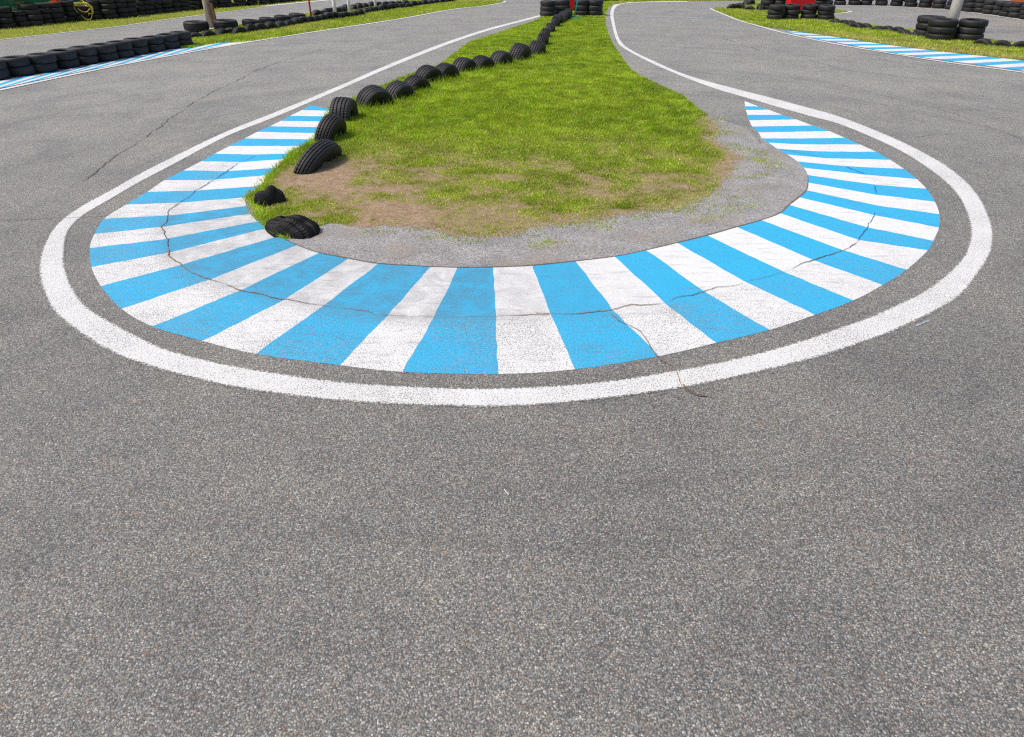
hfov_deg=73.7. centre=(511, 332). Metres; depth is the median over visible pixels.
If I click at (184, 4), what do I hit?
tyre
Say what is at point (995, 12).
tyre
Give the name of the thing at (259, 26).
tyre
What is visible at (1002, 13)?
tyre
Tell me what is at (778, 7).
tyre
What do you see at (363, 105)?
grass
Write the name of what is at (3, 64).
tyre
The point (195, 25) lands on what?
tyre
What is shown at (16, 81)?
striped kerb
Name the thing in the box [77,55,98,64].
tyre
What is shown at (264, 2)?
tyre
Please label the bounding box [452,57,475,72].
tyre
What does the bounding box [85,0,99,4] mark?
tyre
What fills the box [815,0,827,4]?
tyre
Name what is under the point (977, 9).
tyre
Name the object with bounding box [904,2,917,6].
tyre
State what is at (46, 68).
tyre
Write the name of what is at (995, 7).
tyre
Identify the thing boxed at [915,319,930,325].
paint dash
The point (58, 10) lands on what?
tyre
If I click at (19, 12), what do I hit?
tyre
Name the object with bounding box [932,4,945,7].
tyre
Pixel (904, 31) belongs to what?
tyre
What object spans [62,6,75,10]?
tyre
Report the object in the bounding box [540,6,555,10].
tyre
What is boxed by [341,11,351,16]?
tyre
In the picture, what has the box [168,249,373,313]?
crack
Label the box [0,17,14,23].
tyre
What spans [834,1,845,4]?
tyre
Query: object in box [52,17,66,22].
tyre
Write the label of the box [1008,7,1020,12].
tyre
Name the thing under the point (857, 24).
tyre
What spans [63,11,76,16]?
tyre
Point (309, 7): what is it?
red post
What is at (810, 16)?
tyre
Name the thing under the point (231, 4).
tyre
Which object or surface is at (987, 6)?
tyre
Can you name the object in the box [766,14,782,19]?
tyre
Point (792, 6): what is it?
tyre
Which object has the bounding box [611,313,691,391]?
crack
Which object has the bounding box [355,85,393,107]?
tyre
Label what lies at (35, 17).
tyre
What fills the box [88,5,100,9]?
tyre
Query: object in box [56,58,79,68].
tyre
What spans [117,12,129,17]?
tyre
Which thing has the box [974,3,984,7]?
tyre
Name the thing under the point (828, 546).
asphalt track
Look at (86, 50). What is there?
tyre
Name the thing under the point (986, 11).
tyre
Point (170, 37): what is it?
tyre
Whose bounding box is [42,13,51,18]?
tyre
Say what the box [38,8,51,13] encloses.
tyre
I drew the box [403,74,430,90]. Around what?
tyre
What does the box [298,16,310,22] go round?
tyre
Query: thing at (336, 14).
tyre
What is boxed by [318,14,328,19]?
tyre
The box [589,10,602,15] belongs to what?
tyre
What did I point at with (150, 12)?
tyre
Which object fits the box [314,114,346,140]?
tyre
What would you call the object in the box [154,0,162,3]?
tyre
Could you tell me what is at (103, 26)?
verge
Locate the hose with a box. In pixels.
[73,0,93,19]
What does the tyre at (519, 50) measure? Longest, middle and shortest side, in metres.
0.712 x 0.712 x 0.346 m
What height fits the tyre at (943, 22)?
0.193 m
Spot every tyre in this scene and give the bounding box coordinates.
[0,6,11,12]
[0,12,12,17]
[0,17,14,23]
[0,22,16,28]
[0,55,30,67]
[0,59,7,69]
[0,69,10,79]
[7,64,35,76]
[12,10,25,16]
[13,16,27,21]
[15,21,31,26]
[19,3,37,9]
[24,9,40,14]
[26,14,43,20]
[26,52,56,63]
[30,20,43,25]
[32,62,57,72]
[35,2,50,8]
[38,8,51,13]
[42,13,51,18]
[43,18,53,23]
[45,2,61,7]
[46,7,63,12]
[47,48,77,60]
[51,12,64,17]
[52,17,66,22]
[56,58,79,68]
[59,0,73,5]
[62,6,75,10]
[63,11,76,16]
[65,16,75,20]
[68,45,96,55]
[75,4,88,10]
[75,15,89,20]
[76,10,88,15]
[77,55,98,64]
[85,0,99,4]
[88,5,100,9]
[88,10,100,14]
[89,14,103,19]
[89,42,116,53]
[97,51,118,61]
[99,0,113,3]
[100,3,116,8]
[100,9,115,13]
[103,13,118,18]
[107,40,131,50]
[114,0,126,2]
[115,8,128,12]
[116,3,127,7]
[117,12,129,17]
[117,49,133,58]
[123,37,147,46]
[126,2,137,6]
[126,7,136,11]
[129,11,137,16]
[132,46,148,54]
[136,1,143,5]
[136,6,145,10]
[137,10,145,14]
[139,0,154,4]
[142,35,163,44]
[144,5,154,9]
[145,9,154,14]
[148,43,164,52]
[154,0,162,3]
[154,4,162,8]
[154,8,163,12]
[156,32,178,41]
[162,0,171,3]
[162,3,171,7]
[163,8,174,12]
[163,41,179,48]
[170,31,191,39]
[171,7,181,10]
[172,2,181,6]
[178,39,192,45]
[181,2,189,6]
[182,6,191,10]
[183,20,208,31]
[190,0,200,4]
[190,5,200,9]
[191,32,201,37]
[201,30,216,36]
[213,19,237,28]
[215,28,226,35]
[218,3,226,7]
[225,27,232,33]
[226,2,233,6]
[231,26,247,33]
[233,2,245,5]
[242,19,260,25]
[243,24,257,31]
[246,1,257,4]
[252,23,267,29]
[254,185,285,206]
[258,0,269,3]
[259,17,276,23]
[264,21,277,28]
[265,214,319,238]
[270,0,279,2]
[274,15,291,20]
[275,21,286,27]
[284,20,295,25]
[289,13,305,17]
[292,19,302,23]
[293,139,341,174]
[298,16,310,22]
[306,16,316,22]
[312,10,322,14]
[312,15,322,20]
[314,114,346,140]
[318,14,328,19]
[323,12,334,19]
[329,12,341,18]
[329,97,357,122]
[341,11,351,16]
[355,3,363,8]
[355,9,364,14]
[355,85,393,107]
[362,8,370,12]
[378,3,388,8]
[385,80,415,99]
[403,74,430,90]
[409,1,418,5]
[414,64,440,80]
[436,63,459,79]
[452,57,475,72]
[472,55,494,69]
[490,50,512,63]
[509,43,530,59]
[529,40,545,54]
[537,33,548,43]
[540,0,555,5]
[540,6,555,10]
[540,11,555,16]
[541,28,549,36]
[545,23,554,32]
[551,16,559,26]
[554,0,569,4]
[554,14,563,22]
[555,5,570,10]
[559,12,565,21]
[562,10,570,19]
[574,0,588,4]
[574,5,588,10]
[574,10,588,15]
[588,5,602,10]
[589,0,602,5]
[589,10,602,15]
[727,4,737,8]
[733,3,744,8]
[743,6,754,9]
[756,4,763,10]
[760,0,774,4]
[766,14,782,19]
[767,9,783,14]
[769,4,785,10]
[775,0,785,4]
[783,14,798,18]
[784,10,800,14]
[785,4,799,9]
[800,9,816,14]
[800,14,816,18]
[802,4,818,9]
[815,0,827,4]
[817,10,834,14]
[817,15,834,19]
[818,4,835,10]
[829,19,839,22]
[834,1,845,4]
[845,20,854,24]
[848,1,860,4]
[849,22,864,27]
[860,0,871,4]
[863,23,871,28]
[871,26,885,29]
[875,1,887,4]
[890,1,902,5]
[890,27,903,31]
[897,29,910,33]
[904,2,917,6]
[914,29,927,35]
[915,22,928,29]
[917,15,946,22]
[918,3,931,7]
[919,0,932,2]
[925,32,955,40]
[927,26,956,33]
[928,18,958,26]
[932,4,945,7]
[933,0,946,3]
[955,33,983,40]
[956,25,985,34]
[958,18,988,27]
[962,7,973,11]
[963,2,974,6]
[973,8,982,11]
[973,38,991,45]
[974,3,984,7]
[981,9,991,13]
[983,5,993,9]
[984,0,997,4]
[990,40,1011,46]
[991,10,1001,14]
[993,5,1003,9]
[995,0,1004,5]
[999,11,1014,15]
[1002,7,1018,11]
[1003,1,1013,6]
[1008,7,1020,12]
[1008,12,1019,17]
[1011,2,1023,6]
[1012,41,1023,47]
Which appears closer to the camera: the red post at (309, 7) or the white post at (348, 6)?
the red post at (309, 7)
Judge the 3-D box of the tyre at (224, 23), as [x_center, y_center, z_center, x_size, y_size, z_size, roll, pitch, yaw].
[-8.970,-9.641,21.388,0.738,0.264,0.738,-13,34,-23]
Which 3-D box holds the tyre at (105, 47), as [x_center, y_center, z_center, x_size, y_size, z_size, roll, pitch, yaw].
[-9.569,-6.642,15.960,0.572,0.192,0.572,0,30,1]
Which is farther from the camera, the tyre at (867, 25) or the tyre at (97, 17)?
the tyre at (97, 17)
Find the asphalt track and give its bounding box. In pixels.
[0,0,1023,736]
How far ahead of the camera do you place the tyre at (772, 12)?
23.87 m
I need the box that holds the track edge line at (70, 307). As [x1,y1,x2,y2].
[38,1,993,406]
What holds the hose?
hanging from the tyre at (67, 3)
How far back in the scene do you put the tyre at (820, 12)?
23.75 m
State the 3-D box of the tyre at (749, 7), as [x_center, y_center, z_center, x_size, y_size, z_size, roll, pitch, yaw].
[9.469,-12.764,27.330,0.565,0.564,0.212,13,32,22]
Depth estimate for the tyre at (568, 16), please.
23.90 m
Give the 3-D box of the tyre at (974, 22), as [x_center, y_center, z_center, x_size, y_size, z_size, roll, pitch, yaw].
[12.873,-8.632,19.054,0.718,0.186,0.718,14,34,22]
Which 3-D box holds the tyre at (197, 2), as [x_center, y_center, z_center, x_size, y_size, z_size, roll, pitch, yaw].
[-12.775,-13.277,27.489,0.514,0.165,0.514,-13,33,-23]
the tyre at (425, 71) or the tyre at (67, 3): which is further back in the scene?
the tyre at (67, 3)
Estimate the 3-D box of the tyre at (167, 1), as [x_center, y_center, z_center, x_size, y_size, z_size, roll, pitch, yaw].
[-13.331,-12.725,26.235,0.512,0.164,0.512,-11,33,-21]
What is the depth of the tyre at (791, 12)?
23.92 m
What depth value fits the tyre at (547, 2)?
24.77 m
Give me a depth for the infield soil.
7.99 m
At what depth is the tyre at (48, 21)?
22.83 m
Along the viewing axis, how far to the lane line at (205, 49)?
17.01 m
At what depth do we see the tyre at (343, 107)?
10.64 m
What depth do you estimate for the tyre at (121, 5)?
24.42 m
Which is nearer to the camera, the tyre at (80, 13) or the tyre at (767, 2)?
the tyre at (80, 13)
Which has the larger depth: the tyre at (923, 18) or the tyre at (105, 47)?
the tyre at (923, 18)
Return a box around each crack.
[71,76,244,185]
[161,202,179,245]
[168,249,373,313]
[383,303,658,316]
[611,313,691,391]
[668,285,733,301]
[683,384,710,396]
[751,242,856,279]
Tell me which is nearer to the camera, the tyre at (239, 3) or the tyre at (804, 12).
the tyre at (804, 12)
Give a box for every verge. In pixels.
[0,0,313,38]
[192,0,502,45]
[604,0,756,3]
[715,5,1018,59]
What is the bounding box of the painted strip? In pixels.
[265,0,327,5]
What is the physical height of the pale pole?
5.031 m
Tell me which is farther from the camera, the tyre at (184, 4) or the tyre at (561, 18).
the tyre at (184, 4)
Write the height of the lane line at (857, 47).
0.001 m
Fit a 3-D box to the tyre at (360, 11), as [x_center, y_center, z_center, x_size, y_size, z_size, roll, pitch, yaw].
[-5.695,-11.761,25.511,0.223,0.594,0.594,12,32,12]
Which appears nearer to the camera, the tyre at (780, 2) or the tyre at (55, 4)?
the tyre at (55, 4)
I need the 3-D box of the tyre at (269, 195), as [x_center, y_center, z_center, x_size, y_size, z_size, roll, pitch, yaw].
[-2.643,-1.493,7.424,0.341,0.196,0.287,-26,39,-38]
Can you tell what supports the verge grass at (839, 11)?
on the small verge
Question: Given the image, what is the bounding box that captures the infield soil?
[257,22,742,237]
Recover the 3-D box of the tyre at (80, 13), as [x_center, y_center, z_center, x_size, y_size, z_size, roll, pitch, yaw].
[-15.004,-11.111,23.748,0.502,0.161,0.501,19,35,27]
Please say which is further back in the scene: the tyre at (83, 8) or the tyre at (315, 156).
the tyre at (83, 8)
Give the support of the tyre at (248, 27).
on the verge at (375, 19)
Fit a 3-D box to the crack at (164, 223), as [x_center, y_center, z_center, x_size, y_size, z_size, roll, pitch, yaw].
[-3.463,-1.093,6.876,0.122,0.001,1.347,-9,31,-16]
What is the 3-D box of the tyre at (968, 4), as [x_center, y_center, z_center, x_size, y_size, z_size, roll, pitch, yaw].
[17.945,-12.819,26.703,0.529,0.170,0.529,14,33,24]
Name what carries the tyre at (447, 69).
on the infield soil
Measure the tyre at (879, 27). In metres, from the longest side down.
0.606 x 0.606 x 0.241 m
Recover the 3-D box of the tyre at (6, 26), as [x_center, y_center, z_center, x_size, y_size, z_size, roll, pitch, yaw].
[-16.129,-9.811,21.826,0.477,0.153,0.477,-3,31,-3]
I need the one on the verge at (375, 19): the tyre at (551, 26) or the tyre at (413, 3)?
the tyre at (413, 3)
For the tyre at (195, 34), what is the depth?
19.60 m
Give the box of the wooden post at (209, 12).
[202,0,215,27]
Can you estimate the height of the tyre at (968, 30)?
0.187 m
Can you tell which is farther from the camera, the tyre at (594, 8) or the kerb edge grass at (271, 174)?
the tyre at (594, 8)
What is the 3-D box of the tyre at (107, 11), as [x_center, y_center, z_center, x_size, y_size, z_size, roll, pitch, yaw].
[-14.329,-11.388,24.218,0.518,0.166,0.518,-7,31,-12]
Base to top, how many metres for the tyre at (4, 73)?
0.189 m
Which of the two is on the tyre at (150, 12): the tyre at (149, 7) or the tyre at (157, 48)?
the tyre at (149, 7)
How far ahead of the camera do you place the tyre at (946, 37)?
19.05 m
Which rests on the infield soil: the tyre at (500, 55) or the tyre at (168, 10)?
the tyre at (500, 55)
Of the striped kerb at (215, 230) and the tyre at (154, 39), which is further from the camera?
the tyre at (154, 39)
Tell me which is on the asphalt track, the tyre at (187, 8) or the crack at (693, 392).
the crack at (693, 392)
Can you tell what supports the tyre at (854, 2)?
on the asphalt track
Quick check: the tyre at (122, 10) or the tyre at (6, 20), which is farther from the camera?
the tyre at (122, 10)
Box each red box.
[569,0,574,9]
[785,0,814,9]
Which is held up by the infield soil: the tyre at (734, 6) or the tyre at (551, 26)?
the tyre at (551, 26)
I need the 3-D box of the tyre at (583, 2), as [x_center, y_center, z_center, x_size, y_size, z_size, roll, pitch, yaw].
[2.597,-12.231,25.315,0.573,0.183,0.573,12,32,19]
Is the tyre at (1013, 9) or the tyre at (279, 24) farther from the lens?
the tyre at (1013, 9)
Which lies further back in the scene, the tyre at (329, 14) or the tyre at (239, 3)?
the tyre at (239, 3)
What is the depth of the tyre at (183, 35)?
17.98 m
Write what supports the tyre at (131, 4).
on the tyre at (132, 9)
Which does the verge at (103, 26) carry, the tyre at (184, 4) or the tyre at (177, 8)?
the tyre at (177, 8)
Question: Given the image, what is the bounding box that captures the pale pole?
[947,0,963,18]
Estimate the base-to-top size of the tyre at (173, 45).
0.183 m
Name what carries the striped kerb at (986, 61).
on the asphalt track
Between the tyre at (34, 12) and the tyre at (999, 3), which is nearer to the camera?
the tyre at (34, 12)
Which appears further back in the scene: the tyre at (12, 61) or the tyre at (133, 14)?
the tyre at (133, 14)
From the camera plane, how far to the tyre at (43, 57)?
14.45 m
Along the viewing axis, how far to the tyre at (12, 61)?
14.10 m
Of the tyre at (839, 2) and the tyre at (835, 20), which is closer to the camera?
the tyre at (835, 20)
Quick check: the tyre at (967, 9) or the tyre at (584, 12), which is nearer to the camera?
the tyre at (584, 12)
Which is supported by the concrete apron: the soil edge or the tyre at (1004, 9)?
the soil edge
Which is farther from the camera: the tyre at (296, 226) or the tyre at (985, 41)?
the tyre at (985, 41)
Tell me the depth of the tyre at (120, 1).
24.35 m
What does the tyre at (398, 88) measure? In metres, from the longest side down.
0.644 x 0.644 x 0.312 m
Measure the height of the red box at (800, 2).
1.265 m
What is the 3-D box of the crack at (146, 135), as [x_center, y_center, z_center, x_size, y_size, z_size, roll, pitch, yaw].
[-5.446,-3.723,11.432,0.242,0.001,8.294,-2,30,-3]
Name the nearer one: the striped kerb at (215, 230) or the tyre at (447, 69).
the striped kerb at (215, 230)
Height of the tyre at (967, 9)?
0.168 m
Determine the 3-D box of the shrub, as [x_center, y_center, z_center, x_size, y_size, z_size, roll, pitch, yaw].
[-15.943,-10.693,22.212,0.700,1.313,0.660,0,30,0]
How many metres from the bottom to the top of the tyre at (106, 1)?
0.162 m
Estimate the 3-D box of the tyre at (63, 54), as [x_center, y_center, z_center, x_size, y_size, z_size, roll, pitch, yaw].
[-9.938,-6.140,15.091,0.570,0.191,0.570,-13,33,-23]
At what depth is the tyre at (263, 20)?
22.64 m
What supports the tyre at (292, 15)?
on the verge at (375, 19)
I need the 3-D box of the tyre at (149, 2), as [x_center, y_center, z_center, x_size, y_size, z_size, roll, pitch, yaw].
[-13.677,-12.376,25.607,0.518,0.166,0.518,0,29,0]
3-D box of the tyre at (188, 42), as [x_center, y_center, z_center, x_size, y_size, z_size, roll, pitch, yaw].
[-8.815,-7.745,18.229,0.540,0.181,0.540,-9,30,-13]
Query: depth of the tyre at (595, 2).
25.04 m
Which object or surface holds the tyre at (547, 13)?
on the infield soil
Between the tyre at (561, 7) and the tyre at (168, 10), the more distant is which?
the tyre at (168, 10)
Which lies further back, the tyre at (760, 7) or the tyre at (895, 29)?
the tyre at (760, 7)
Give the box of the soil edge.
[286,183,807,266]
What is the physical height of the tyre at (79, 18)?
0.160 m
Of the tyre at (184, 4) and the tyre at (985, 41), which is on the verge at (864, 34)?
the tyre at (985, 41)
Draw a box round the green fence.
[0,0,138,9]
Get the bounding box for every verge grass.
[835,9,847,12]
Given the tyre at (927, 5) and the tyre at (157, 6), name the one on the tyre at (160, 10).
the tyre at (157, 6)
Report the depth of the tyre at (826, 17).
23.80 m
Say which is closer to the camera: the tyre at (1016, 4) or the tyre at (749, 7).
the tyre at (1016, 4)
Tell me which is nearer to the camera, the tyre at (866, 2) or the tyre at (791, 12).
the tyre at (791, 12)
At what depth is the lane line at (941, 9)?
26.55 m
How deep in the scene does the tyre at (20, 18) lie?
21.98 m
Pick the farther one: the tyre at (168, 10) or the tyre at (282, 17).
the tyre at (168, 10)
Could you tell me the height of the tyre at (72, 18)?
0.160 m
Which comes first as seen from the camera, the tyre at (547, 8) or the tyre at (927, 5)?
the tyre at (547, 8)
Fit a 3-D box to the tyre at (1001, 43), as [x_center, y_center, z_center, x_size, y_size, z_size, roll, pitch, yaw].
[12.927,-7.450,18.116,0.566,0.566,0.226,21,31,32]
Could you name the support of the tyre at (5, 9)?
on the tyre at (6, 15)
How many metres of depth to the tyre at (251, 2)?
29.08 m
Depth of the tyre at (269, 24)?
21.46 m
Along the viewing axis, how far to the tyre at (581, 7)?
25.17 m
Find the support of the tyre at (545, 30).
on the infield soil
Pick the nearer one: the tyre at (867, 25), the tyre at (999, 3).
the tyre at (867, 25)
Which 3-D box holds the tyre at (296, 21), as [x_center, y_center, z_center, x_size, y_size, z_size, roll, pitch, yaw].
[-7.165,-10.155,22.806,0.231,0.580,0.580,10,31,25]
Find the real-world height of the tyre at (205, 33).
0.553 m
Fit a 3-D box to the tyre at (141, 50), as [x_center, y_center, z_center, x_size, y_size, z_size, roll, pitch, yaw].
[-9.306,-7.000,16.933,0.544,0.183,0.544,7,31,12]
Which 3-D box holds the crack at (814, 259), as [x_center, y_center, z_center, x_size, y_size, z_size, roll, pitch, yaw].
[2.624,-0.630,6.074,1.573,0.001,0.056,-18,35,-28]
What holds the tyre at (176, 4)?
on the tyre at (177, 8)
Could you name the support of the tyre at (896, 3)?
on the asphalt track
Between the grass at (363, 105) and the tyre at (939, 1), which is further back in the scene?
the tyre at (939, 1)
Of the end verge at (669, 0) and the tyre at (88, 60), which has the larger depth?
the end verge at (669, 0)
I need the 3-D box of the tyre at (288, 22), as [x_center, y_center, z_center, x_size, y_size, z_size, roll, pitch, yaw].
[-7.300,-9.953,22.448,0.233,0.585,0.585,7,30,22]
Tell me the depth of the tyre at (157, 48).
17.18 m
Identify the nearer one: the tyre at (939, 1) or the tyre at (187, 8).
the tyre at (187, 8)
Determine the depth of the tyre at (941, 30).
18.97 m
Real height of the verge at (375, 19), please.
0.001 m
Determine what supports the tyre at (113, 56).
on the asphalt track
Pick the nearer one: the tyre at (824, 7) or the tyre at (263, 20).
the tyre at (263, 20)
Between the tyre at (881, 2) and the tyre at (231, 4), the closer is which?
the tyre at (231, 4)
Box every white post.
[332,0,336,11]
[347,0,350,11]
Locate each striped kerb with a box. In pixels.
[0,41,247,87]
[90,101,939,373]
[785,30,1023,70]
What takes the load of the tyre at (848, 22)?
on the verge at (864, 34)
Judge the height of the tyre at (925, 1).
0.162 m
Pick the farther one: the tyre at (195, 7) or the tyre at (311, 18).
the tyre at (195, 7)
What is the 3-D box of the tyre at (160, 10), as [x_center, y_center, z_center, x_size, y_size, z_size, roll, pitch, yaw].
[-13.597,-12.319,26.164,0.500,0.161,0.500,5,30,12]
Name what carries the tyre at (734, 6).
on the verge at (864, 34)
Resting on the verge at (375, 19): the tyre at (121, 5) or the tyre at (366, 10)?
the tyre at (366, 10)
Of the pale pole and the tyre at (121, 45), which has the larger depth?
the pale pole
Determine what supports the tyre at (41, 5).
on the tyre at (46, 11)
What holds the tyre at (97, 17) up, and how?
on the verge at (103, 26)
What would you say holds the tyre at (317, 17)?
on the verge at (375, 19)
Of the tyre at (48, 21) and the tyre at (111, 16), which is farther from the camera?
the tyre at (111, 16)
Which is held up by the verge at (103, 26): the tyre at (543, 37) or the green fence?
the green fence
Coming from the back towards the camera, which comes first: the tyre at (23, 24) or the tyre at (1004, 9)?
the tyre at (1004, 9)
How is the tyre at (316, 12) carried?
on the verge at (375, 19)
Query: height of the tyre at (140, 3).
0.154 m
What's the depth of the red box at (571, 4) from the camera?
26.70 m
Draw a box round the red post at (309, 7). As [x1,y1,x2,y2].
[308,0,311,15]
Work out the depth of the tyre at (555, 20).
21.99 m
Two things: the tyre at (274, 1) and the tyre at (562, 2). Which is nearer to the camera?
the tyre at (562, 2)
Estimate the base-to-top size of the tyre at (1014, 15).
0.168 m
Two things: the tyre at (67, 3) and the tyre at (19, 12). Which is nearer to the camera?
the tyre at (19, 12)
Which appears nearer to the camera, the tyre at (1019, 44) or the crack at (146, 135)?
the crack at (146, 135)
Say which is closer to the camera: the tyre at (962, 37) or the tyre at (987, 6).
the tyre at (962, 37)
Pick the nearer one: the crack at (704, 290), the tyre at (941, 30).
the crack at (704, 290)
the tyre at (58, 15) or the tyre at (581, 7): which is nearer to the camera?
the tyre at (58, 15)
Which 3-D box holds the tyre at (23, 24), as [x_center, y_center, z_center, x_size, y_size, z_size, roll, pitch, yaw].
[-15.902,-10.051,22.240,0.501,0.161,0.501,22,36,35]
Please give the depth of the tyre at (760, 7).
26.98 m
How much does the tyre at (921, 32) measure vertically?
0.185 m
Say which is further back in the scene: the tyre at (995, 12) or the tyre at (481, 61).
the tyre at (995, 12)
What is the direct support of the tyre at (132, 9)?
on the tyre at (133, 14)
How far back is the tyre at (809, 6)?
23.93 m
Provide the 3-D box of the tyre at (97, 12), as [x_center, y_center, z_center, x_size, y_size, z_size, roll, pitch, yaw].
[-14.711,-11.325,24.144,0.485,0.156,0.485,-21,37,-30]
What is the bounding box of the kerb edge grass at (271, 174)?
[240,111,328,239]
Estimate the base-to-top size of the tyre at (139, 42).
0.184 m
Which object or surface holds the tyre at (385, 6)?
on the verge at (375, 19)
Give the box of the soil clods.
[266,117,735,237]
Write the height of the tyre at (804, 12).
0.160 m
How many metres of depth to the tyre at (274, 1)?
30.01 m
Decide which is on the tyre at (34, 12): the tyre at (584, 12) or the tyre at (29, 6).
the tyre at (29, 6)
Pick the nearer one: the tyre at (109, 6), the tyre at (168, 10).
the tyre at (109, 6)
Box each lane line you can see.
[0,0,505,90]
[0,7,259,39]
[710,8,1023,72]
[835,5,1020,19]
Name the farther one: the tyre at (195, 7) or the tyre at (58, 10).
the tyre at (195, 7)
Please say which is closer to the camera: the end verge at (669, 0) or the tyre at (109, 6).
the tyre at (109, 6)
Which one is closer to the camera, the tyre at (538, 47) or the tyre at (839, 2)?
the tyre at (538, 47)
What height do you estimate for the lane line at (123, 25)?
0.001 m
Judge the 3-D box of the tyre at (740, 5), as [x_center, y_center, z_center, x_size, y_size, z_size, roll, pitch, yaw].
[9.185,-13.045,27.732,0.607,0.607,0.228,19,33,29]
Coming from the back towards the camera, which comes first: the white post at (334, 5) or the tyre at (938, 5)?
the tyre at (938, 5)
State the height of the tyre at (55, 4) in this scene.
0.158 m
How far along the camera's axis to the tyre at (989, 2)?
25.71 m
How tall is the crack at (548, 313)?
0.001 m
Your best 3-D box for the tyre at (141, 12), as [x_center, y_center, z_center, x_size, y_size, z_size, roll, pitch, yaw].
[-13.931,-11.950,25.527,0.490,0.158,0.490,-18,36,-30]
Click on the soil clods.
(463, 200)
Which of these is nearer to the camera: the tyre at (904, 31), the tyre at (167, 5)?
the tyre at (904, 31)
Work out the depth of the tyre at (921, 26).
19.80 m
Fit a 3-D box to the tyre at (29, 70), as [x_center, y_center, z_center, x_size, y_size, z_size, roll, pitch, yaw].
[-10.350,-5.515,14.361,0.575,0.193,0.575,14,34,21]
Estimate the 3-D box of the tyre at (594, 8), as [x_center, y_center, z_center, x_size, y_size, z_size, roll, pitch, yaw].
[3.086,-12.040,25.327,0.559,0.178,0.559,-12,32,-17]
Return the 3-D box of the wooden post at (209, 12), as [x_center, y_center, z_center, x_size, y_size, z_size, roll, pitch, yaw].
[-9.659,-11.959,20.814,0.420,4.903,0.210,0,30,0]
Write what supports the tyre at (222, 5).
on the verge at (103, 26)
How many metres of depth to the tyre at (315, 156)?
8.42 m
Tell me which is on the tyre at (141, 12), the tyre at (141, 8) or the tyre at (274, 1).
the tyre at (141, 8)
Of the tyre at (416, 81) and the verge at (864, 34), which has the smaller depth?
the tyre at (416, 81)
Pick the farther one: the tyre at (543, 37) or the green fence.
the green fence
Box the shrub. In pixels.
[9,0,32,9]
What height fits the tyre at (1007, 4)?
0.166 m
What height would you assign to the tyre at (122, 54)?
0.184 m
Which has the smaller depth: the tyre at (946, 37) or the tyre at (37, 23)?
the tyre at (946, 37)
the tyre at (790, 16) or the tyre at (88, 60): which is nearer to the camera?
the tyre at (88, 60)
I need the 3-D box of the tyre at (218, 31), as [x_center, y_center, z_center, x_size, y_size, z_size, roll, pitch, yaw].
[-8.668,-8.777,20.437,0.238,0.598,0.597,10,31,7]
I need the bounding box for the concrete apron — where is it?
[288,119,807,266]
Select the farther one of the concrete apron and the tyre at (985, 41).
the tyre at (985, 41)
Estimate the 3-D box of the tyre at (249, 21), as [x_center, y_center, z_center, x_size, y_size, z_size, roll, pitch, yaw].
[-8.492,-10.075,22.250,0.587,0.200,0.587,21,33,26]
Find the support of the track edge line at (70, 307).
on the asphalt track
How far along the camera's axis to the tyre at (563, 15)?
23.28 m

